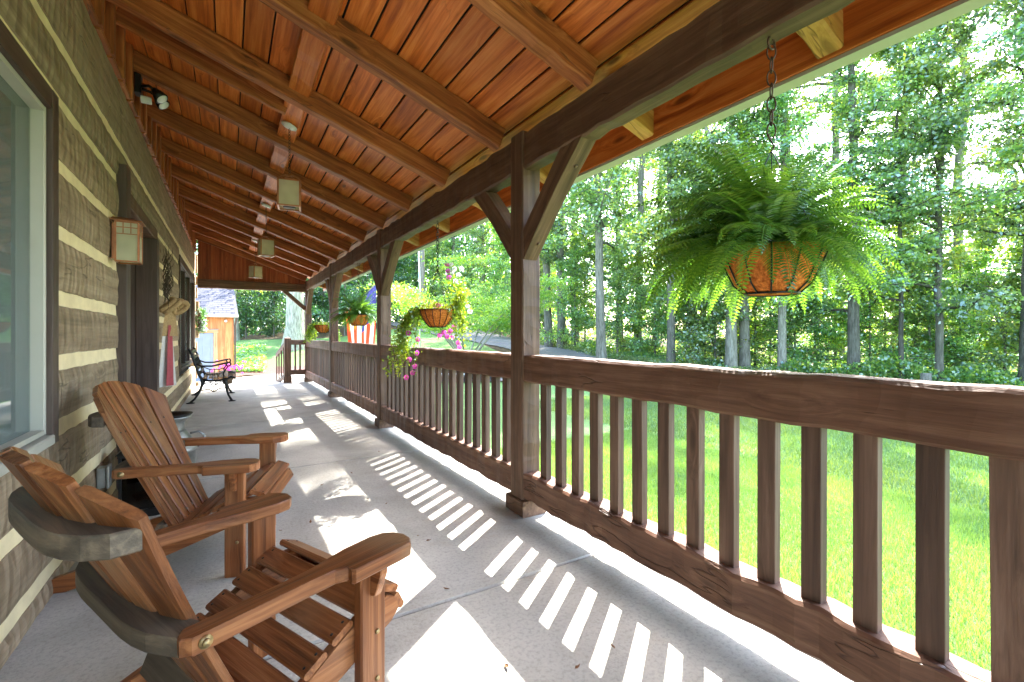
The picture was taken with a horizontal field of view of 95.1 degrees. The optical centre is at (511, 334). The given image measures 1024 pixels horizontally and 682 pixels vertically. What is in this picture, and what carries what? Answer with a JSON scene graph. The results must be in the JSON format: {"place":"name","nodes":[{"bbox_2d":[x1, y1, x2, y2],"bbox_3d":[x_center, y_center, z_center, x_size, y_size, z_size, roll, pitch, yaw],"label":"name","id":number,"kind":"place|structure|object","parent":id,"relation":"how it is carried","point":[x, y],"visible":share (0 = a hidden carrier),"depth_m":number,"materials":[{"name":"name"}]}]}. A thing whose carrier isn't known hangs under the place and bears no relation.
{"place":"outdoors","nodes":[
{"label":"outdoors","id":0,"kind":"place"},
{"bbox_2d":[199,373,304,385],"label":"patio","id":1,"kind":"structure","parent":0,"point":[270,378],"depth_m":17.11,"materials":[{"name":"concrete"}]},
{"bbox_2d":[211,360,246,383],"bbox_3d":[-7.064,0.930,11.689,0.774,0.600,0.455,0,0,-31],"label":"flower pot","id":2,"kind":"object","parent":1,"relation":"on","point":[230,380],"visible":0.62,"depth_m":11.62,"materials":[{"name":"plant"}]},
{"bbox_2d":[275,337,304,382],"bbox_3d":[-5.868,0.830,12.352,0.489,1.540,1.716,0,0,-33],"label":"end railing","id":3,"kind":"object","parent":1,"relation":"on","point":[288,372],"visible":0.99,"depth_m":11.69,"materials":[{"name":"brown wood"}]},
{"bbox_2d":[376,322,623,380],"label":"driveway","id":4,"kind":"structure","parent":0,"point":[501,341],"depth_m":25.84,"materials":[{"name":"grey asphalt"}]},
{"bbox_2d":[196,2,1023,334],"label":"sky","id":5,"kind":"structure","parent":0,"point":[825,137],"materials":[{"name":"white"}]},
{"bbox_2d":[236,324,1017,670],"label":"lawn ground","id":6,"kind":"structure","parent":0,"point":[272,344],"depth_m":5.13,"materials":[{"name":"plant"}]},
{"bbox_2d":[0,0,198,669],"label":"log house","id":7,"kind":"structure","parent":6,"relation":"on","point":[84,158],"depth_m":2.43,"materials":[{"name":"brown wood"}]},
{"bbox_2d":[0,19,58,476],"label":"window","id":8,"kind":"structure","parent":7,"relation":"in","point":[29,107],"depth_m":2.03,"materials":[{"name":"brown wood"}]},
{"bbox_2d":[96,463,111,488],"bbox_3d":[-2.521,0.878,2.892,0.061,0.133,0.090,0,0,-31],"label":"outlet box","id":9,"kind":"object","parent":7,"relation":"attached to","point":[104,476],"visible":0.98,"depth_m":2.86,"materials":[{"name":"metal"}]},
{"bbox_2d":[110,216,145,264],"bbox_3d":[-2.688,-0.654,3.282,0.172,0.312,0.174,0,0,-31],"label":"wall sconce","id":10,"kind":"object","parent":7,"relation":"attached to","point":[126,240],"depth_m":3.22,"materials":[{"name":"beige glass"}]},
{"bbox_2d":[159,248,189,387],"bbox_3d":[-3.802,-0.213,5.179,0.263,1.586,0.441,0,0,0],"label":"twig swag","id":11,"kind":"object","parent":7,"relation":"attached to","point":[171,308],"visible":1,"depth_m":5.17,"materials":[{"name":"brown plant"}]},
{"bbox_2d":[178,254,194,371],"bbox_3d":[-6.262,-0.335,8.962,0.138,1.870,3.620,0,0,-31],"label":"window","id":12,"kind":"structure","parent":7,"relation":"in","point":[186,323],"depth_m":9.15,"materials":[{"name":"brown wood"}]},
{"bbox_2d":[195,306,208,333],"bbox_3d":[-7.243,-0.324,10.926,0.315,0.670,0.688,0,0,-31],"label":"corner wreath","id":13,"kind":"object","parent":7,"relation":"attached to","point":[201,325],"visible":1,"depth_m":10.79,"materials":[{"name":"green plant"}]},
{"bbox_2d":[189,285,238,380],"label":"garden shed","id":14,"kind":"structure","parent":6,"relation":"on","point":[216,341],"depth_m":18.39,"materials":[{"name":"orange wood"}]},
{"bbox_2d":[189,333,212,380],"bbox_3d":[-11.970,0.910,17.977,0.840,1.900,0.042,0,0,-35],"label":"door","id":15,"kind":"structure","parent":14,"relation":"in","point":[205,341],"depth_m":18.05,"materials":[{"name":"grey paint"}]},
{"bbox_2d":[236,342,267,371],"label":"bank groundcover","id":16,"kind":"object","parent":6,"relation":"on","point":[254,356],"visible":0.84,"depth_m":23.27,"materials":[{"name":"green plant"}]},
{"bbox_2d":[234,290,271,340],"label":"woodland tree","id":17,"kind":"object","parent":6,"relation":"on","point":[237,325],"depth_m":30.89,"materials":[{"name":"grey plant"}]},
{"bbox_2d":[236,290,285,338],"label":"dark shrub","id":18,"kind":"object","parent":6,"relation":"on","point":[244,322],"visible":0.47,"depth_m":32.20,"materials":[{"name":"green plant"}]},
{"bbox_2d":[237,290,285,334],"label":"dark shrub","id":19,"kind":"object","parent":6,"relation":"on","point":[261,297],"visible":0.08,"depth_m":35.65,"materials":[{"name":"green plant"}]},
{"bbox_2d":[239,290,285,336],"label":"dark shrub","id":20,"kind":"object","parent":6,"relation":"on","point":[273,321],"visible":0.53,"depth_m":32.77,"materials":[{"name":"green plant"}]},
{"bbox_2d":[236,366,304,376],"bbox_3d":[-9.861,1.580,20.273,6.152,0.409,2.719,0,0,14],"label":"garden bed","id":21,"kind":"object","parent":6,"relation":"on","point":[270,370],"visible":0.33,"depth_m":20.62,"materials":[{"name":"white concrete"}]},
{"bbox_2d":[281,292,304,350],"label":"woodland tree","id":22,"kind":"object","parent":6,"relation":"on","point":[294,327],"visible":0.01,"depth_m":26.10,"materials":[{"name":"grey plant"}]},
{"bbox_2d":[269,278,328,324],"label":"dark shrub","id":23,"kind":"object","parent":6,"relation":"on","point":[312,311],"visible":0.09,"depth_m":31.63,"materials":[{"name":"green plant"}]},
{"bbox_2d":[304,279,367,332],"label":"dark shrub","id":24,"kind":"object","parent":6,"relation":"on","point":[320,297],"visible":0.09,"depth_m":31.92,"materials":[{"name":"green plant"}]},
{"bbox_2d":[311,277,371,335],"bbox_3d":[-11.539,-3.760,31.432,4.675,8.721,6.039,0,0,-31],"label":"dark shrub","id":25,"kind":"object","parent":6,"relation":"on","point":[344,288],"visible":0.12,"depth_m":30.94,"materials":[{"name":"green plant"}]},
{"bbox_2d":[346,272,399,317],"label":"dark shrub","id":26,"kind":"object","parent":6,"relation":"on","point":[363,281],"visible":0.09,"depth_m":35.68,"materials":[{"name":"green plant"}]},
{"bbox_2d":[358,256,417,311],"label":"dark shrub","id":27,"kind":"object","parent":6,"relation":"on","point":[401,263],"visible":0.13,"depth_m":39.70,"materials":[{"name":"green plant"}]},
{"bbox_2d":[237,222,564,335],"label":"hillside woodland","id":28,"kind":"object","parent":6,"relation":"on","point":[426,270],"visible":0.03,"depth_m":45.72,"materials":[{"name":"green plant"}]},
{"bbox_2d":[394,256,418,321],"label":"understory sapling","id":29,"kind":"object","parent":6,"relation":"on","point":[404,272],"visible":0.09,"depth_m":41.99,"materials":[{"name":"green plant"}]},
{"bbox_2d":[420,249,424,325],"bbox_3d":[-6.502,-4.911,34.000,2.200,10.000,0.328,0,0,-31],"label":"trunk","id":30,"kind":"object","parent":6,"relation":"on","point":[422,270],"visible":0.16,"depth_m":33.88,"materials":[{"name":"grey wood"}]},
{"bbox_2d":[0,381,852,681],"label":"porch floor","id":31,"kind":"structure","parent":6,"relation":"on","point":[546,597],"depth_m":2.23,"materials":[{"name":"concrete"}]},
{"bbox_2d":[115,450,159,515],"bbox_3d":[-2.490,0.917,3.145,0.240,0.563,0.240,0,0,-31],"label":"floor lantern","id":32,"kind":"object","parent":31,"relation":"on","point":[132,491],"visible":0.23,"depth_m":3.05,"materials":[{"name":"black metal"}]},
{"bbox_2d":[51,381,293,593],"bbox_3d":[-1.778,0.723,2.543,0.984,0.953,0.790,0,0,-14],"label":"adirondack chair","id":33,"kind":"object","parent":31,"relation":"on","point":[138,421],"visible":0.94,"depth_m":2.44,"materials":[{"name":"brown wood"}]},
{"bbox_2d":[171,411,205,462],"bbox_3d":[-2.494,0.890,3.423,0.325,0.617,0.325,0,0,18],"label":"milk can","id":34,"kind":"object","parent":31,"relation":"on","point":[181,418],"visible":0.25,"depth_m":3.43,"materials":[{"name":"metal"}]},
{"bbox_2d":[0,446,410,681],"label":"adirondack chair","id":35,"kind":"object","parent":31,"relation":"on","point":[130,590],"visible":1,"depth_m":1.23,"materials":[{"name":"brown wood"}]},
{"bbox_2d":[186,347,235,403],"bbox_3d":[-5.614,0.727,8.785,0.741,0.961,1.404,0,0,-31],"label":"garden bench","id":36,"kind":"object","parent":31,"relation":"on","point":[198,365],"visible":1,"depth_m":8.31,"materials":[{"name":"black metal"}]},
{"bbox_2d":[106,0,995,517],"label":"timber porch","id":37,"kind":"object","parent":31,"relation":"on","point":[414,122],"visible":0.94,"depth_m":3.14,"materials":[{"name":"brown wood"}]},
{"bbox_2d":[134,72,169,109],"bbox_3d":[-3.019,-2.045,3.923,0.232,0.229,0.222,0,0,-31],"label":"security floodlight","id":38,"kind":"object","parent":37,"relation":"attached to","point":[161,99],"visible":1,"depth_m":3.89,"materials":[{"name":"black metal"}]},
{"bbox_2d":[248,239,262,278],"bbox_3d":[-5.005,-1.472,9.139,0.184,0.745,0.184,0,0,29],"label":"pendant lantern","id":39,"kind":"object","parent":37,"relation":"hanging from","point":[252,272],"visible":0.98,"depth_m":9.10,"materials":[{"name":"beige glass"}]},
{"bbox_2d":[257,203,274,257],"bbox_3d":[-3.473,-1.472,6.612,0.184,0.745,0.184,0,0,-41],"label":"pendant lantern","id":40,"kind":"object","parent":37,"relation":"hanging from","point":[271,248],"visible":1,"depth_m":6.61,"materials":[{"name":"beige glass"}]},
{"bbox_2d":[277,121,300,211],"bbox_3d":[-1.942,-1.472,4.085,0.184,0.745,0.184,0,0,-23],"label":"pendant lantern","id":41,"kind":"object","parent":37,"relation":"hanging from","point":[291,127],"visible":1,"depth_m":4.05,"materials":[{"name":"beige glass"}]},
{"bbox_2d":[306,340,328,389],"bbox_3d":[-4.296,0.613,10.425,0.143,0.970,3.227,0,0,-31],"label":"porch railing","id":42,"kind":"object","parent":37,"relation":"attached to","point":[317,371],"visible":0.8,"depth_m":10.25,"materials":[{"name":"brown wood"}]},
{"bbox_2d":[303,283,341,342],"bbox_3d":[-4.015,-0.446,9.967,0.789,1.323,0.457,0,0,9],"label":"flower basket","id":43,"kind":"object","parent":37,"relation":"hanging from","point":[315,327],"visible":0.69,"depth_m":9.89,"materials":[{"name":"green metal"}]},
{"bbox_2d":[326,263,376,330],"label":"hanging fern","id":44,"kind":"object","parent":37,"relation":"hanging from","point":[361,312],"visible":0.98,"depth_m":7.16,"materials":[{"name":"green plant"}]},
{"bbox_2d":[331,341,376,416],"bbox_3d":[-2.542,0.616,7.530,0.144,0.967,3.227,0,0,-31],"label":"porch railing","id":45,"kind":"object","parent":37,"relation":"attached to","point":[355,382],"visible":0.89,"depth_m":7.22,"materials":[{"name":"brown wood"}]},
{"bbox_2d":[337,284,375,343],"bbox_3d":[-2.815,0.042,8.575,1.179,1.985,0.107,0,0,34],"label":"american flag","id":46,"kind":"object","parent":37,"relation":"attached to","point":[365,334],"visible":0.25,"depth_m":8.41,"materials":[{"name":"multicoloured fabric"}]},
{"bbox_2d":[382,223,471,379],"bbox_3d":[-0.794,-0.336,4.520,0.868,1.542,0.428,0,0,13],"label":"flower basket","id":47,"kind":"object","parent":37,"relation":"hanging from","point":[437,315],"visible":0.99,"depth_m":4.47,"materials":[{"name":"green metal"}]},
{"bbox_2d":[380,345,510,489],"bbox_3d":[-0.788,0.616,4.635,0.147,0.968,3.227,0,0,-31],"label":"porch railing","id":48,"kind":"object","parent":37,"relation":"attached to","point":[412,407],"visible":0.88,"depth_m":4.06,"materials":[{"name":"brown wood"}]},
{"bbox_2d":[616,37,917,330],"bbox_3d":[0.919,-0.557,1.798,1.049,1.094,0.951,0,0,-31],"label":"hanging fern","id":49,"kind":"object","parent":37,"relation":"hanging from","point":[768,233],"visible":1,"depth_m":1.62,"materials":[{"name":"green plant"}]},
{"bbox_2d":[523,355,1023,681],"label":"porch railing","id":50,"kind":"object","parent":37,"relation":"attached to","point":[935,422],"visible":1,"depth_m":1.60,"materials":[{"name":"brown wood"}]},
{"bbox_2d":[413,238,457,302],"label":"understory sapling","id":51,"kind":"object","parent":6,"relation":"on","point":[429,252],"visible":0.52,"depth_m":37.77,"materials":[{"name":"green plant"}]},
{"bbox_2d":[414,234,488,319],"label":"woodland tree","id":52,"kind":"object","parent":6,"relation":"on","point":[451,243],"visible":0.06,"depth_m":41.75,"materials":[{"name":"green plant"}]},
{"bbox_2d":[446,253,491,329],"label":"understory sapling","id":53,"kind":"object","parent":6,"relation":"on","point":[468,272],"visible":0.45,"depth_m":34.42,"materials":[{"name":"green plant"}]},
{"bbox_2d":[358,249,583,350],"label":"ornamental tree","id":54,"kind":"object","parent":6,"relation":"on","point":[497,320],"visible":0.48,"depth_m":19.03,"materials":[{"name":"green plant"}]},
{"bbox_2d":[434,222,510,316],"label":"woodland tree","id":55,"kind":"object","parent":6,"relation":"on","point":[483,249],"visible":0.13,"depth_m":37.56,"materials":[{"name":"green plant"}]},
{"bbox_2d":[465,221,510,336],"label":"understory sapling","id":56,"kind":"object","parent":6,"relation":"on","point":[497,263],"visible":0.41,"depth_m":31.59,"materials":[{"name":"green plant"}]},
{"bbox_2d":[506,234,565,334],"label":"understory sapling","id":57,"kind":"object","parent":6,"relation":"on","point":[541,311],"visible":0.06,"depth_m":28.72,"materials":[{"name":"green plant"}]},
{"bbox_2d":[541,178,611,346],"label":"woodland tree","id":58,"kind":"object","parent":6,"relation":"on","point":[549,242],"visible":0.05,"depth_m":26.29,"materials":[{"name":"green plant"}]},
{"bbox_2d":[540,236,613,344],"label":"understory sapling","id":59,"kind":"object","parent":6,"relation":"on","point":[580,251],"visible":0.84,"depth_m":24.79,"materials":[{"name":"green plant"}]},
{"bbox_2d":[539,171,614,347],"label":"woodland tree","id":60,"kind":"object","parent":6,"relation":"on","point":[552,256],"visible":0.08,"depth_m":25.74,"materials":[{"name":"green plant"}]},
{"bbox_2d":[554,218,614,339],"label":"understory sapling","id":61,"kind":"object","parent":6,"relation":"on","point":[586,284],"visible":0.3,"depth_m":27.70,"materials":[{"name":"green plant"}]},
{"bbox_2d":[550,152,651,358],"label":"woodland tree","id":62,"kind":"object","parent":6,"relation":"on","point":[597,204],"visible":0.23,"depth_m":20.62,"materials":[{"name":"green plant"}]},
{"bbox_2d":[197,126,1023,367],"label":"woodland","id":63,"kind":"object","parent":6,"relation":"on","point":[554,322],"visible":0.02,"depth_m":37.61,"materials":[{"name":"green plant"}]},
{"bbox_2d":[570,170,659,342],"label":"woodland tree","id":64,"kind":"object","parent":6,"relation":"on","point":[577,337],"depth_m":28.83,"materials":[{"name":"green plant"}]},
{"bbox_2d":[579,247,658,352],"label":"understory sapling","id":65,"kind":"object","parent":6,"relation":"on","point":[618,267],"visible":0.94,"depth_m":22.16,"materials":[{"name":"green plant"}]},
{"bbox_2d":[579,158,674,351],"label":"woodland tree","id":66,"kind":"object","parent":6,"relation":"on","point":[618,213],"visible":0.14,"depth_m":27.60,"materials":[{"name":"green plant"}]},
{"bbox_2d":[604,208,666,336],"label":"understory sapling","id":67,"kind":"object","parent":6,"relation":"on","point":[632,302],"visible":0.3,"depth_m":24.68,"materials":[{"name":"green plant"}]},
{"bbox_2d":[634,153,644,339],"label":"woodland tree","id":68,"kind":"object","parent":6,"relation":"on","point":[640,184],"visible":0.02,"depth_m":26.05,"materials":[{"name":"grey plant"}]},
{"bbox_2d":[606,140,680,349],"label":"woodland tree","id":69,"kind":"object","parent":6,"relation":"on","point":[659,185],"visible":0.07,"depth_m":30.44,"materials":[{"name":"green plant"}]},
{"bbox_2d":[609,280,699,362],"bbox_3d":[6.459,-0.343,21.524,3.269,4.345,4.552,0,0,-31],"label":"understory bush","id":70,"kind":"object","parent":6,"relation":"on","point":[662,328],"visible":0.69,"depth_m":21.19,"materials":[{"name":"green plant"}]},
{"bbox_2d":[540,340,780,369],"bbox_3d":[4.411,0.910,23.837,5.114,1.565,17.304,0,0,-42],"label":"ground ivy","id":71,"kind":"object","parent":6,"relation":"on","point":[626,356],"visible":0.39,"depth_m":20.70,"materials":[{"name":"green plant"}]},
{"bbox_2d":[624,124,723,358],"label":"woodland tree","id":72,"kind":"object","parent":6,"relation":"on","point":[711,130],"visible":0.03,"depth_m":24.72,"materials":[{"name":"green plant"}]},
{"bbox_2d":[614,124,742,362],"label":"woodland tree","id":73,"kind":"object","parent":6,"relation":"on","point":[669,153],"visible":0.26,"depth_m":18.94,"materials":[{"name":"green plant"}]},
{"bbox_2d":[636,219,762,361],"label":"understory sapling","id":74,"kind":"object","parent":6,"relation":"on","point":[696,349],"visible":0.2,"depth_m":20.45,"materials":[{"name":"green plant"}]},
{"bbox_2d":[669,276,766,364],"bbox_3d":[8.933,-0.529,20.493,3.917,5.159,5.248,0,0,19],"label":"understory bush","id":75,"kind":"object","parent":6,"relation":"on","point":[716,318],"visible":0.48,"depth_m":19.66,"materials":[{"name":"green plant"}]},
{"bbox_2d":[660,101,810,366],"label":"woodland tree","id":76,"kind":"object","parent":6,"relation":"on","point":[744,358],"visible":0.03,"depth_m":19.72,"materials":[{"name":"green plant"}]},
{"bbox_2d":[654,104,819,367],"bbox_3d":[8.895,-4.792,19.530,5.588,13.789,6.475,0,0,-31],"label":"woodland tree","id":77,"kind":"object","parent":6,"relation":"on","point":[731,352],"visible":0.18,"depth_m":18.97,"materials":[{"name":"green plant"}]},
{"bbox_2d":[679,76,827,351],"bbox_3d":[11.970,-10.726,24.451,8.987,25.802,8.431,0,0,21],"label":"woodland tree","id":78,"kind":"object","parent":6,"relation":"on","point":[811,86],"visible":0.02,"depth_m":22.80,"materials":[{"name":"green plant"}]},
{"bbox_2d":[706,296,818,365],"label":"understory sapling","id":79,"kind":"object","parent":6,"relation":"on","point":[756,327],"visible":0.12,"depth_m":21.03,"materials":[{"name":"green plant"}]},
{"bbox_2d":[724,297,817,362],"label":"understory sapling","id":80,"kind":"object","parent":6,"relation":"on","point":[770,340],"visible":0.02,"depth_m":23.47,"materials":[{"name":"green plant"}]},
{"bbox_2d":[540,329,1023,386],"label":"forest undergrowth","id":81,"kind":"object","parent":6,"relation":"on","point":[964,373],"visible":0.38,"depth_m":17.41,"materials":[{"name":"green plant"}]},
{"bbox_2d":[711,68,857,360],"bbox_3d":[14.457,-10.534,26.095,7.164,25.788,8.224,0,0,-8],"label":"woodland tree","id":82,"kind":"object","parent":6,"relation":"on","point":[816,114],"visible":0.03,"depth_m":24.35,"materials":[{"name":"green plant"}]},
{"bbox_2d":[710,88,871,370],"bbox_3d":[10.573,-4.590,17.972,5.327,13.483,6.348,0,0,13],"label":"woodland tree","id":83,"kind":"object","parent":6,"relation":"on","point":[784,99],"visible":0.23,"depth_m":18.12,"materials":[{"name":"green plant"}]},
{"bbox_2d":[750,293,846,367],"bbox_3d":[12.281,0.003,19.963,4.336,4.349,3.236,0,0,-4],"label":"understory bush","id":84,"kind":"object","parent":6,"relation":"on","point":[790,329],"visible":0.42,"depth_m":19.81,"materials":[{"name":"green plant"}]},
{"bbox_2d":[759,269,874,365],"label":"understory sapling","id":85,"kind":"object","parent":6,"relation":"on","point":[826,337],"visible":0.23,"depth_m":20.09,"materials":[{"name":"green plant"}]},
{"bbox_2d":[801,212,892,364],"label":"understory sapling","id":86,"kind":"object","parent":6,"relation":"on","point":[843,316],"visible":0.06,"depth_m":20.93,"materials":[{"name":"green plant"}]},
{"bbox_2d":[750,57,958,366],"bbox_3d":[16.539,-11.464,24.481,9.162,27.768,10.285,0,0,-31],"label":"woodland tree","id":87,"kind":"object","parent":6,"relation":"on","point":[805,98],"visible":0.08,"depth_m":23.66,"materials":[{"name":"green plant"}]},
{"bbox_2d":[787,33,960,374],"bbox_3d":[13.632,-6.197,17.669,5.735,16.794,6.365,0,0,18],"label":"woodland tree","id":88,"kind":"object","parent":6,"relation":"on","point":[847,108],"visible":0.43,"depth_m":17.49,"materials":[{"name":"green plant"}]},
{"bbox_2d":[824,264,933,364],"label":"understory sapling","id":89,"kind":"object","parent":6,"relation":"on","point":[913,338],"visible":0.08,"depth_m":20.19,"materials":[{"name":"green plant"}]},
{"bbox_2d":[810,277,959,368],"bbox_3d":[15.061,-0.160,19.268,3.849,4.930,4.938,0,0,-31],"label":"understory bush","id":90,"kind":"object","parent":6,"relation":"on","point":[888,351],"visible":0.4,"depth_m":19.27,"materials":[{"name":"green plant"}]},
{"bbox_2d":[821,25,1004,378],"bbox_3d":[14.942,-4.490,17.858,5.349,13.537,6.374,0,0,44],"label":"woodland tree","id":91,"kind":"object","parent":6,"relation":"on","point":[916,259],"visible":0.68,"depth_m":16.73,"materials":[{"name":"green plant"}]},
{"bbox_2d":[819,45,1012,349],"bbox_3d":[20.853,-10.328,24.368,8.225,25.793,7.166,0,0,44],"label":"woodland tree","id":92,"kind":"object","parent":6,"relation":"on","point":[879,79],"visible":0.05,"depth_m":24.65,"materials":[{"name":"green plant"}]},
{"bbox_2d":[863,222,973,353],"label":"understory sapling","id":93,"kind":"object","parent":6,"relation":"on","point":[916,320],"visible":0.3,"depth_m":19.15,"materials":[{"name":"green plant"}]},
{"bbox_2d":[818,3,1023,380],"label":"woodland tree","id":94,"kind":"object","parent":6,"relation":"on","point":[940,163],"visible":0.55,"depth_m":16.63,"materials":[{"name":"green plant"}]},
{"bbox_2d":[877,284,984,372],"bbox_3d":[16.936,0.162,18.896,4.732,4.505,3.404,0,0,-31],"label":"understory bush","id":95,"kind":"object","parent":6,"relation":"on","point":[928,328],"visible":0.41,"depth_m":18.45,"materials":[{"name":"green plant"}]},
{"bbox_2d":[867,2,1022,367],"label":"woodland tree","id":96,"kind":"object","parent":6,"relation":"on","point":[957,158],"visible":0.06,"depth_m":21.61,"materials":[{"name":"green plant"}]},
{"bbox_2d":[907,244,1017,369],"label":"understory sapling","id":97,"kind":"object","parent":6,"relation":"on","point":[956,345],"visible":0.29,"depth_m":18.29,"materials":[{"name":"green plant"}]},
{"bbox_2d":[918,0,1023,381],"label":"woodland tree","id":98,"kind":"object","parent":6,"relation":"on","point":[1016,229],"visible":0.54,"depth_m":16.52,"materials":[{"name":"green plant"}]},
{"bbox_2d":[923,264,1022,373],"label":"understory bush","id":99,"kind":"object","parent":6,"relation":"on","point":[1003,360],"visible":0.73,"depth_m":17.29,"materials":[{"name":"green plant"}]},
{"bbox_2d":[928,199,1023,358],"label":"understory sapling","id":100,"kind":"object","parent":6,"relation":"on","point":[979,243],"visible":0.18,"depth_m":19.44,"materials":[{"name":"green plant"}]},
{"bbox_2d":[942,15,1023,220],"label":"woodland tree","id":101,"kind":"object","parent":6,"relation":"on","point":[1015,150],"visible":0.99,"depth_m":14.81,"materials":[{"name":"green plant"}]},
{"bbox_2d":[963,210,1022,354],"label":"understory sapling","id":102,"kind":"object","parent":6,"relation":"on","point":[1009,250],"visible":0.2,"depth_m":18.90,"materials":[{"name":"green plant"}]},
{"bbox_2d":[970,236,1022,370],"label":"understory sapling","id":103,"kind":"object","parent":6,"relation":"on","point":[1003,265],"visible":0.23,"depth_m":17.89,"materials":[{"name":"green plant"}]},
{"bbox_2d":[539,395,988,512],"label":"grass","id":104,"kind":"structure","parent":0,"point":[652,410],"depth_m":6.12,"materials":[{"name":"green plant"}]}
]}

